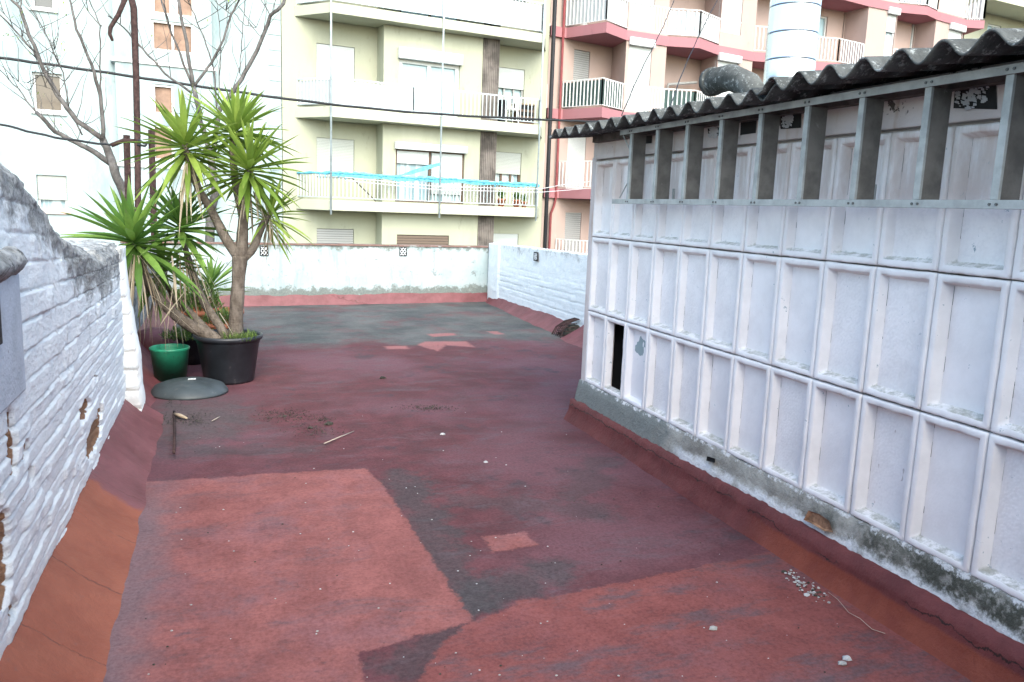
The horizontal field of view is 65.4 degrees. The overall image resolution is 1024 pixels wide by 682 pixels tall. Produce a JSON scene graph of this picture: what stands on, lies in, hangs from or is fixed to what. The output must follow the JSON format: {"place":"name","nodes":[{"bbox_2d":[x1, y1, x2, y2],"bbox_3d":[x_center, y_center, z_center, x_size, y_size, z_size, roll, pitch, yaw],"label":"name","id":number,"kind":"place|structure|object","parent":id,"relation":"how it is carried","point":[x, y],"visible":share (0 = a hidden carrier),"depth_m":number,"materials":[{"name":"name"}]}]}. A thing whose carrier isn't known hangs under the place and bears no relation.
{"place":"outdoors","nodes":[
{"label":"outdoors","id":0,"kind":"place"},
{"bbox_2d":[0,0,282,245],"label":"apartment building","id":1,"kind":"structure","parent":0,"point":[56,177],"depth_m":21.11,"materials":[{"name":"white paint"}]},
{"bbox_2d":[29,0,57,12],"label":"window","id":2,"kind":"structure","parent":1,"relation":"in","point":[42,5],"depth_m":20.27,"materials":[{"name":"white paint"}]},
{"bbox_2d":[31,72,66,115],"bbox_3d":[-11.972,-6.375,20.584,0.792,1.037,0.260,-3,10,-26],"label":"window","id":3,"kind":"structure","parent":1,"relation":"in","point":[42,90],"depth_m":20.66,"materials":[{"name":"white paint"}]},
{"bbox_2d":[37,175,70,213],"bbox_3d":[-12.093,-3.852,20.988,0.805,0.997,0.260,-3,10,-26],"label":"window","id":4,"kind":"structure","parent":1,"relation":"in","point":[52,190],"depth_m":21.00,"materials":[{"name":"white paint"}]},
{"bbox_2d":[152,0,171,15],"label":"window","id":5,"kind":"structure","parent":1,"relation":"in","point":[157,8],"depth_m":21.12,"materials":[{"name":"white paint"}]},
{"bbox_2d":[152,84,173,114],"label":"window","id":6,"kind":"structure","parent":1,"relation":"in","point":[164,94],"depth_m":21.48,"materials":[{"name":"orange paint"}]},
{"bbox_2d":[152,125,173,160],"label":"window","id":7,"kind":"structure","parent":1,"relation":"in","point":[158,157],"depth_m":21.66,"materials":[{"name":"orange paint"}]},
{"bbox_2d":[151,19,193,54],"bbox_3d":[-9.080,-8.116,21.332,1.047,0.784,0.100,-3,10,-26],"label":"window","id":8,"kind":"structure","parent":1,"relation":"in","point":[157,30],"depth_m":21.32,"materials":[{"name":"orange paint"}]},
{"bbox_2d":[175,0,194,18],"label":"window","id":9,"kind":"structure","parent":1,"relation":"in","point":[187,12],"depth_m":21.38,"materials":[{"name":"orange paint"}]},
{"bbox_2d":[101,0,285,241],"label":"bare tree","id":10,"kind":"object","parent":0,"point":[215,195],"visible":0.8,"depth_m":13.51,"materials":[{"name":"brown plant"}]},
{"bbox_2d":[0,56,596,121],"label":"cable","id":11,"kind":"object","parent":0,"point":[253,94],"visible":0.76,"depth_m":18.79,"materials":[{"name":"black rubber"}]},
{"bbox_2d":[281,0,550,247],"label":"apartment building","id":12,"kind":"structure","parent":0,"point":[474,57],"depth_m":24.30,"materials":[{"name":"yellow paint"}]},
{"bbox_2d":[317,228,352,243],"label":"window","id":13,"kind":"structure","parent":12,"relation":"in","point":[328,236],"depth_m":24.42,"materials":[{"name":"white glass"}]},
{"bbox_2d":[316,43,353,81],"bbox_3d":[-5.252,-8.152,23.660,1.140,1.170,0.120,-3,10,-26],"label":"window","id":14,"kind":"structure","parent":12,"relation":"in","point":[342,57],"depth_m":23.58,"materials":[{"name":"white paint"}]},
{"bbox_2d":[317,138,353,178],"bbox_3d":[-5.352,-5.509,24.097,1.140,1.170,0.120,-3,10,-26],"label":"window","id":15,"kind":"structure","parent":12,"relation":"in","point":[342,149],"depth_m":24.04,"materials":[{"name":"glass"}]},
{"bbox_2d":[352,178,375,201],"bbox_3d":[-4.435,-4.536,23.728,0.820,0.742,0.026,-3,10,-26],"label":"broomstick","id":16,"kind":"object","parent":12,"relation":"on","point":[365,190],"visible":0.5,"depth_m":23.77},
{"bbox_2d":[297,163,539,187],"bbox_3d":[-2.474,-5.187,24.775,8.091,0.670,1.128,-2,10,-25],"label":"shade net","id":17,"kind":"object","parent":12,"relation":"attached to","point":[364,175],"visible":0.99,"depth_m":24.09,"materials":[{"name":"teal fabric"}]},
{"bbox_2d":[397,234,447,244],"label":"window","id":18,"kind":"structure","parent":12,"relation":"in","point":[401,239],"depth_m":25.00,"materials":[{"name":"brown glass"}]},
{"bbox_2d":[400,10,459,20],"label":"window","id":19,"kind":"structure","parent":12,"relation":"in","point":[401,11],"depth_m":24.03,"materials":[{"name":"grey glass"}]},
{"bbox_2d":[398,46,462,117],"bbox_3d":[-2.511,-7.830,24.276,2.050,1.900,0.310,-3,10,-26],"label":"window","id":20,"kind":"structure","parent":12,"relation":"in","point":[417,67],"depth_m":24.33,"materials":[{"name":"white paint"}]},
{"bbox_2d":[395,141,467,203],"bbox_3d":[-2.535,-5.191,24.750,2.360,1.780,0.310,-3,10,-26],"label":"window","id":21,"kind":"structure","parent":12,"relation":"in","point":[401,168],"depth_m":24.70,"materials":[{"name":"white paint"}]},
{"bbox_2d":[345,177,588,191],"bbox_3d":[-0.963,-4.968,25.079,8.721,0.566,0.927,-4,11,-34],"label":"clothesline","id":22,"kind":"object","parent":12,"relation":"attached to","point":[462,190],"visible":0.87,"depth_m":24.68,"materials":[{"name":"plastic"}]},
{"bbox_2d":[497,199,505,206],"bbox_3d":[-0.351,-4.476,25.794,0.300,0.250,0.300,-1,10,-20],"label":"balcony pot","id":23,"kind":"object","parent":12,"relation":"on","point":[500,204],"visible":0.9,"depth_m":25.70,"materials":[{"name":"ceramic"}]},
{"bbox_2d":[496,190,505,198],"bbox_3d":[-0.333,-4.737,25.747,0.353,0.297,0.367,-1,10,-20],"label":"balcony plant","id":24,"kind":"object","parent":23,"relation":"on","point":[498,194],"visible":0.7,"depth_m":25.71,"materials":[{"name":"green plant"}]},
{"bbox_2d":[497,99,506,121],"bbox_3d":[-0.333,-7.333,25.503,0.200,0.720,0.300,-3,10,-26],"label":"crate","id":25,"kind":"object","parent":12,"relation":"on","point":[503,107],"visible":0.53,"depth_m":25.37,"materials":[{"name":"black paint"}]},
{"bbox_2d":[493,233,517,244],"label":"window","id":26,"kind":"structure","parent":12,"relation":"in","point":[512,239],"depth_m":27.00,"materials":[{"name":"white paint"}]},
{"bbox_2d":[495,152,520,187],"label":"window","id":27,"kind":"structure","parent":12,"relation":"in","point":[508,164],"depth_m":26.63,"materials":[{"name":"glass"}]},
{"bbox_2d":[498,67,523,103],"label":"window","id":28,"kind":"structure","parent":12,"relation":"in","point":[511,81],"depth_m":26.20,"materials":[{"name":"glass"}]},
{"bbox_2d":[505,97,519,122],"bbox_3d":[-0.071,-7.382,25.556,0.480,0.821,0.456,-3,10,-26],"label":"plastic chair","id":29,"kind":"object","parent":12,"relation":"on","point":[511,110],"visible":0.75,"depth_m":25.36,"materials":[{"name":"white paint"}]},
{"bbox_2d":[512,200,520,206],"bbox_3d":[0.141,-4.491,26.039,0.285,0.238,0.285,-1,10,-20],"label":"balcony pot","id":30,"kind":"object","parent":12,"relation":"on","point":[514,201],"visible":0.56,"depth_m":25.96,"materials":[{"name":"ceramic"}]},
{"bbox_2d":[512,192,520,199],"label":"balcony plant","id":31,"kind":"object","parent":30,"relation":"on","point":[515,195],"visible":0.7,"depth_m":25.96,"materials":[{"name":"green plant"}]},
{"bbox_2d":[511,103,534,124],"bbox_3d":[0.356,-7.337,25.872,0.680,0.660,0.520,-3,10,-26],"label":"balcony railing","id":32,"kind":"object","parent":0,"point":[522,111],"visible":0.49,"depth_m":25.68,"materials":[{"name":"white metal"}]},
{"bbox_2d":[103,302,971,681],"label":"terrace floor","id":33,"kind":"structure","parent":0,"point":[351,578],"depth_m":3.83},
{"bbox_2d":[0,163,163,681],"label":"brick wall","id":34,"kind":"structure","parent":33,"relation":"on","point":[81,427],"depth_m":3.15,"materials":[{"name":"white brick"}]},
{"bbox_2d":[108,0,150,210],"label":"rusty post","id":35,"kind":"object","parent":33,"relation":"on","point":[136,76],"visible":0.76,"depth_m":10.86,"materials":[{"name":"metal"}]},
{"bbox_2d":[0,123,110,145],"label":"cable","id":36,"kind":"object","parent":35,"relation":"attached to","point":[51,136],"visible":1,"depth_m":10.91,"materials":[{"name":"black rubber"}]},
{"bbox_2d":[131,251,175,406],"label":"wall","id":37,"kind":"structure","parent":33,"relation":"on","point":[150,380],"depth_m":7.81,"materials":[{"name":"paint"}]},
{"bbox_2d":[148,130,156,243],"bbox_3d":[-5.054,-1.696,11.258,0.071,2.497,0.071,7,10,25],"label":"rusty post","id":38,"kind":"object","parent":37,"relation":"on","point":[153,182],"visible":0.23,"depth_m":11.13,"materials":[{"name":"metal"}]},
{"bbox_2d":[137,327,177,351],"bbox_3d":[-3.550,0.015,7.991,0.535,0.300,0.516,-1,10,-20],"label":"mortar mound","id":39,"kind":"object","parent":33,"relation":"on","point":[155,337],"visible":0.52,"depth_m":7.81,"materials":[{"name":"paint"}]},
{"bbox_2d":[149,344,189,381],"bbox_3d":[-3.031,0.193,7.067,0.334,0.290,0.334,-1,10,-20],"label":"bucket","id":40,"kind":"object","parent":33,"relation":"on","point":[170,362],"visible":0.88,"depth_m":6.96,"materials":[{"name":"green plastic"}]},
{"bbox_2d":[172,411,175,453],"bbox_3d":[-2.312,0.610,5.459,0.022,0.037,1.123,-2,10,-23],"label":"rusty rod","id":41,"kind":"object","parent":33,"relation":"on","point":[174,434],"visible":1,"depth_m":5.35,"materials":[{"name":"metal"}]},
{"bbox_2d":[173,413,187,418],"bbox_3d":[-2.422,0.543,5.811,0.173,0.036,0.036,10,12,39],"label":"bark piece","id":42,"kind":"object","parent":33,"relation":"on","point":[179,415],"visible":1,"depth_m":5.79,"materials":[{"name":"beige wood"}]},
{"bbox_2d":[176,334,200,364],"bbox_3d":[-3.107,0.081,7.786,0.310,0.270,0.310,-1,10,-20],"label":"flower pot","id":43,"kind":"object","parent":33,"relation":"on","point":[193,358],"visible":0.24,"depth_m":7.67,"materials":[{"name":"black plastic"}]},
{"bbox_2d":[158,326,213,341],"bbox_3d":[-3.131,-0.088,7.728,0.552,0.166,0.542,-1,10,-20],"label":"succulent plant","id":44,"kind":"object","parent":43,"relation":"in","point":[179,335],"visible":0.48,"depth_m":7.59,"materials":[{"name":"green plant"}]},
{"bbox_2d":[151,377,227,399],"bbox_3d":[-2.680,0.371,6.623,0.610,0.107,0.610,-1,10,-20],"label":"tub lid","id":45,"kind":"object","parent":33,"relation":"on","point":[189,388],"visible":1,"depth_m":6.46,"materials":[{"name":"grey plastic"}]},
{"bbox_2d":[180,307,214,330],"bbox_3d":[-3.607,-0.196,9.119,0.403,0.345,0.402,-1,10,-20],"label":"flower pot","id":46,"kind":"object","parent":33,"relation":"on","point":[201,313],"visible":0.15,"depth_m":8.96,"materials":[{"name":"ceramic"}]},
{"bbox_2d":[168,270,225,310],"bbox_3d":[-3.580,-0.576,9.066,0.666,0.496,0.657,-1,10,-20],"label":"potted herb","id":47,"kind":"object","parent":46,"relation":"in","point":[188,300],"visible":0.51,"depth_m":9.02,"materials":[{"name":"green plant"}]},
{"bbox_2d":[205,321,227,329],"bbox_3d":[-3.109,-0.055,8.517,0.350,0.300,0.350,-1,10,-20],"label":"flower pot","id":48,"kind":"object","parent":33,"relation":"on","point":[212,326],"visible":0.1,"depth_m":8.34,"materials":[{"name":"ceramic"}]},
{"bbox_2d":[201,306,243,324],"bbox_3d":[-3.081,-0.263,8.478,0.465,0.228,0.490,-1,10,-20],"label":"potted herb","id":49,"kind":"object","parent":48,"relation":"in","point":[222,311],"visible":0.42,"depth_m":8.41,"materials":[{"name":"green plant"}]},
{"bbox_2d":[192,329,262,384],"bbox_3d":[-2.520,0.142,7.094,0.590,0.420,0.590,-1,10,-20],"label":"flower pot","id":50,"kind":"object","parent":33,"relation":"on","point":[225,361],"visible":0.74,"depth_m":6.90,"materials":[{"name":"black plastic"}]},
{"bbox_2d":[60,175,234,346],"bbox_3d":[-3.051,-0.619,6.762,1.447,1.552,1.416,-1,10,-20],"label":"yucca","id":51,"kind":"object","parent":50,"relation":"in","point":[127,224],"visible":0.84,"depth_m":6.72,"materials":[{"name":"green plant"}]},
{"bbox_2d":[115,82,316,336],"bbox_3d":[-2.524,-1.102,6.897,1.641,2.282,1.430,-1,10,-20],"label":"yucca","id":52,"kind":"object","parent":50,"relation":"in","point":[239,112],"visible":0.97,"depth_m":6.78,"materials":[{"name":"green plant"}]},
{"bbox_2d":[220,329,260,341],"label":"weeds","id":53,"kind":"object","parent":50,"relation":"on","point":[249,334],"visible":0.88,"depth_m":6.95,"materials":[{"name":"green plant"}]},
{"bbox_2d":[120,241,488,306],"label":"parapet wall","id":54,"kind":"structure","parent":33,"relation":"on","point":[333,274],"depth_m":12.80,"materials":[{"name":"white paint"}]},
{"bbox_2d":[123,135,130,242],"bbox_3d":[-5.354,-1.645,11.157,0.075,2.407,0.073,6,10,24],"label":"rusty post","id":55,"kind":"object","parent":54,"relation":"attached to","point":[127,165],"visible":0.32,"depth_m":11.01,"materials":[{"name":"metal"}]},
{"bbox_2d":[163,348,503,436],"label":"leaf litter","id":56,"kind":"object","parent":33,"relation":"on","point":[294,416],"visible":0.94,"depth_m":5.92,"materials":[{"name":"brown plant"}]},
{"bbox_2d":[324,431,353,443],"bbox_3d":[-1.187,0.660,5.478,0.009,0.010,0.347,6,10,23],"label":"twig","id":57,"kind":"object","parent":33,"relation":"on","point":[338,437],"visible":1,"depth_m":5.46,"materials":[{"name":"wood"}]},
{"bbox_2d":[145,412,838,676],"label":"floor crumbs","id":58,"kind":"object","parent":33,"relation":"on","point":[813,592],"visible":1,"depth_m":3.52,"materials":[{"name":"paint"}]},
{"bbox_2d":[486,242,587,347],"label":"parapet wall","id":59,"kind":"structure","parent":33,"relation":"on","point":[544,288],"depth_m":11.55,"materials":[{"name":"white brick"}]},
{"bbox_2d":[551,317,579,337],"bbox_3d":[0.763,-0.180,10.367,0.415,0.238,0.331,-1,10,-20],"label":"drain cage","id":60,"kind":"object","parent":33,"relation":"on","point":[569,327],"visible":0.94,"depth_m":10.31,"materials":[{"name":"metal"}]},
{"bbox_2d":[709,626,716,629],"bbox_3d":[0.791,1.127,3.135,0.031,0.010,0.028,5,10,18],"label":"pebble","id":61,"kind":"object","parent":33,"relation":"on","point":[713,628],"visible":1,"depth_m":3.13,"materials":[{"name":"white stone"}]},
{"bbox_2d":[548,28,1023,681],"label":"shed","id":62,"kind":"structure","parent":33,"relation":"on","point":[830,398],"depth_m":3.55,"materials":[{"name":"paint"}]},
{"bbox_2d":[621,1,673,115],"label":"guy wire","id":63,"kind":"object","parent":62,"relation":"attached to","point":[645,61],"visible":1,"depth_m":6.64,"materials":[{"name":"grey metal"}]},
{"bbox_2d":[670,1,716,104],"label":"guy wire","id":64,"kind":"object","parent":62,"relation":"attached to","point":[689,56],"visible":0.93,"depth_m":6.90,"materials":[{"name":"grey metal"}]},
{"bbox_2d":[699,64,763,96],"bbox_3d":[1.667,-1.767,5.862,0.216,0.577,0.776,-1,10,-20],"label":"vent elbow","id":65,"kind":"object","parent":62,"relation":"attached to","point":[732,78],"visible":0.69,"depth_m":5.86,"materials":[{"name":"grey metal"}]},
{"bbox_2d":[763,0,821,84],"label":"flue","id":66,"kind":"object","parent":62,"relation":"on","point":[792,37],"depth_m":5.89,"materials":[{"name":"metal"}]},
{"bbox_2d":[612,62,1023,209],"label":"ladder","id":67,"kind":"object","parent":62,"relation":"hanging from","point":[1007,176],"visible":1,"depth_m":3.36,"materials":[{"name":"metal"}]},
{"bbox_2d":[838,661,846,665],"bbox_3d":[1.210,1.178,2.919,0.031,0.010,0.027,5,10,17],"label":"plaster flake","id":68,"kind":"object","parent":33,"relation":"on","point":[842,663],"visible":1,"depth_m":2.91,"materials":[{"name":"white paint"}]},
{"bbox_2d":[842,655,851,660],"bbox_3d":[1.242,1.173,2.956,0.040,0.011,0.032,-1,10,-20],"label":"plaster flake","id":69,"kind":"object","parent":33,"relation":"on","point":[846,657],"visible":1,"depth_m":2.95,"materials":[{"name":"white paint"}]},
{"bbox_2d":[828,592,884,633],"bbox_3d":[1.407,1.117,3.300,0.038,0.014,0.352,0,10,-15],"label":"wire","id":70,"kind":"object","parent":33,"relation":"on","point":[856,616],"visible":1,"depth_m":3.25,"materials":[{"name":"metal"}]},
{"bbox_2d":[540,0,986,252],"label":"apartment building","id":71,"kind":"structure","parent":0,"point":[603,48],"depth_m":28.43,"materials":[{"name":"paint"}]},
{"bbox_2d":[564,212,580,251],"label":"window","id":72,"kind":"structure","parent":71,"relation":"in","point":[572,220],"depth_m":28.90,"materials":[{"name":"white paint"}]},
{"bbox_2d":[566,137,585,188],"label":"window","id":73,"kind":"structure","parent":71,"relation":"in","point":[576,146],"depth_m":28.49,"materials":[{"name":"white paint"}]},
{"bbox_2d":[573,49,589,81],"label":"window","id":74,"kind":"structure","parent":71,"relation":"in","point":[581,58],"depth_m":27.97,"materials":[{"name":"white paint"}]},
{"bbox_2d":[626,36,655,110],"bbox_3d":[4.422,-9.251,27.738,1.045,2.403,0.290,-2,10,-26],"label":"window","id":75,"kind":"structure","parent":71,"relation":"in","point":[638,52],"depth_m":27.72,"materials":[{"name":"white paint"}]},
{"bbox_2d":[631,0,653,30],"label":"window","id":76,"kind":"structure","parent":71,"relation":"in","point":[651,2],"depth_m":27.45,"materials":[{"name":"white paint"}]},
{"bbox_2d":[715,53,741,95],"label":"window","id":77,"kind":"structure","parent":71,"relation":"in","point":[723,58],"depth_m":29.38,"materials":[{"name":"white paint"}]},
{"bbox_2d":[719,0,742,34],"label":"window","id":78,"kind":"structure","parent":71,"relation":"in","point":[731,9],"depth_m":29.25,"materials":[{"name":"white paint"}]},
{"bbox_2d":[818,16,826,36],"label":"window","id":79,"kind":"structure","parent":71,"relation":"in","point":[822,27],"depth_m":32.78,"materials":[{"name":"white paint"}]},
{"bbox_2d":[883,6,900,55],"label":"window","id":80,"kind":"structure","parent":71,"relation":"in","point":[891,19],"depth_m":32.74,"materials":[{"name":"white paint"}]},
{"bbox_2d":[910,24,913,47],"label":"window","id":81,"kind":"structure","parent":71,"relation":"in","point":[912,31],"depth_m":34.64,"materials":[{"name":"white paint"}]},
{"bbox_2d":[948,22,966,38],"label":"window","id":82,"kind":"structure","parent":71,"relation":"in","point":[953,34],"depth_m":34.48,"materials":[{"name":"white paint"}]},
{"bbox_2d":[964,0,1023,38],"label":"apartment building","id":83,"kind":"structure","parent":0,"point":[1004,13],"depth_m":37.53,"materials":[{"name":"yellow paint"}]},
{"bbox_2d":[987,24,999,29],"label":"window","id":84,"kind":"structure","parent":83,"relation":"in","point":[989,26],"depth_m":38.06,"materials":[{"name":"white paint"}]},
{"label":"street","id":85,"kind":"structure","parent":0,"visible":0},
{"bbox_2d":[0,0,124,197],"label":"bare tree","id":86,"kind":"object","parent":85,"relation":"on","point":[109,160],"visible":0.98,"depth_m":13.24,"materials":[{"name":"brown plant"}]},
{"bbox_2d":[543,0,556,248],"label":"drainpipe","id":87,"kind":"object","parent":85,"relation":"on","point":[552,61],"visible":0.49,"depth_m":26.82,"materials":[{"name":"black paint"}]},
{"bbox_3d":[-3.356,-0.222,9.422,0.368,0.315,0.367,-1,10,-20],"label":"flower pot","id":88,"kind":"object","parent":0,"visible":0},
{"bbox_2d":[177,252,248,307],"bbox_3d":[-3.477,-0.695,9.299,0.872,0.690,0.928,-1,10,-20],"label":"yucca","id":89,"kind":"object","parent":88,"relation":"in","point":[215,274],"visible":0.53,"depth_m":9.27,"materials":[{"name":"green plant"}]}
]}

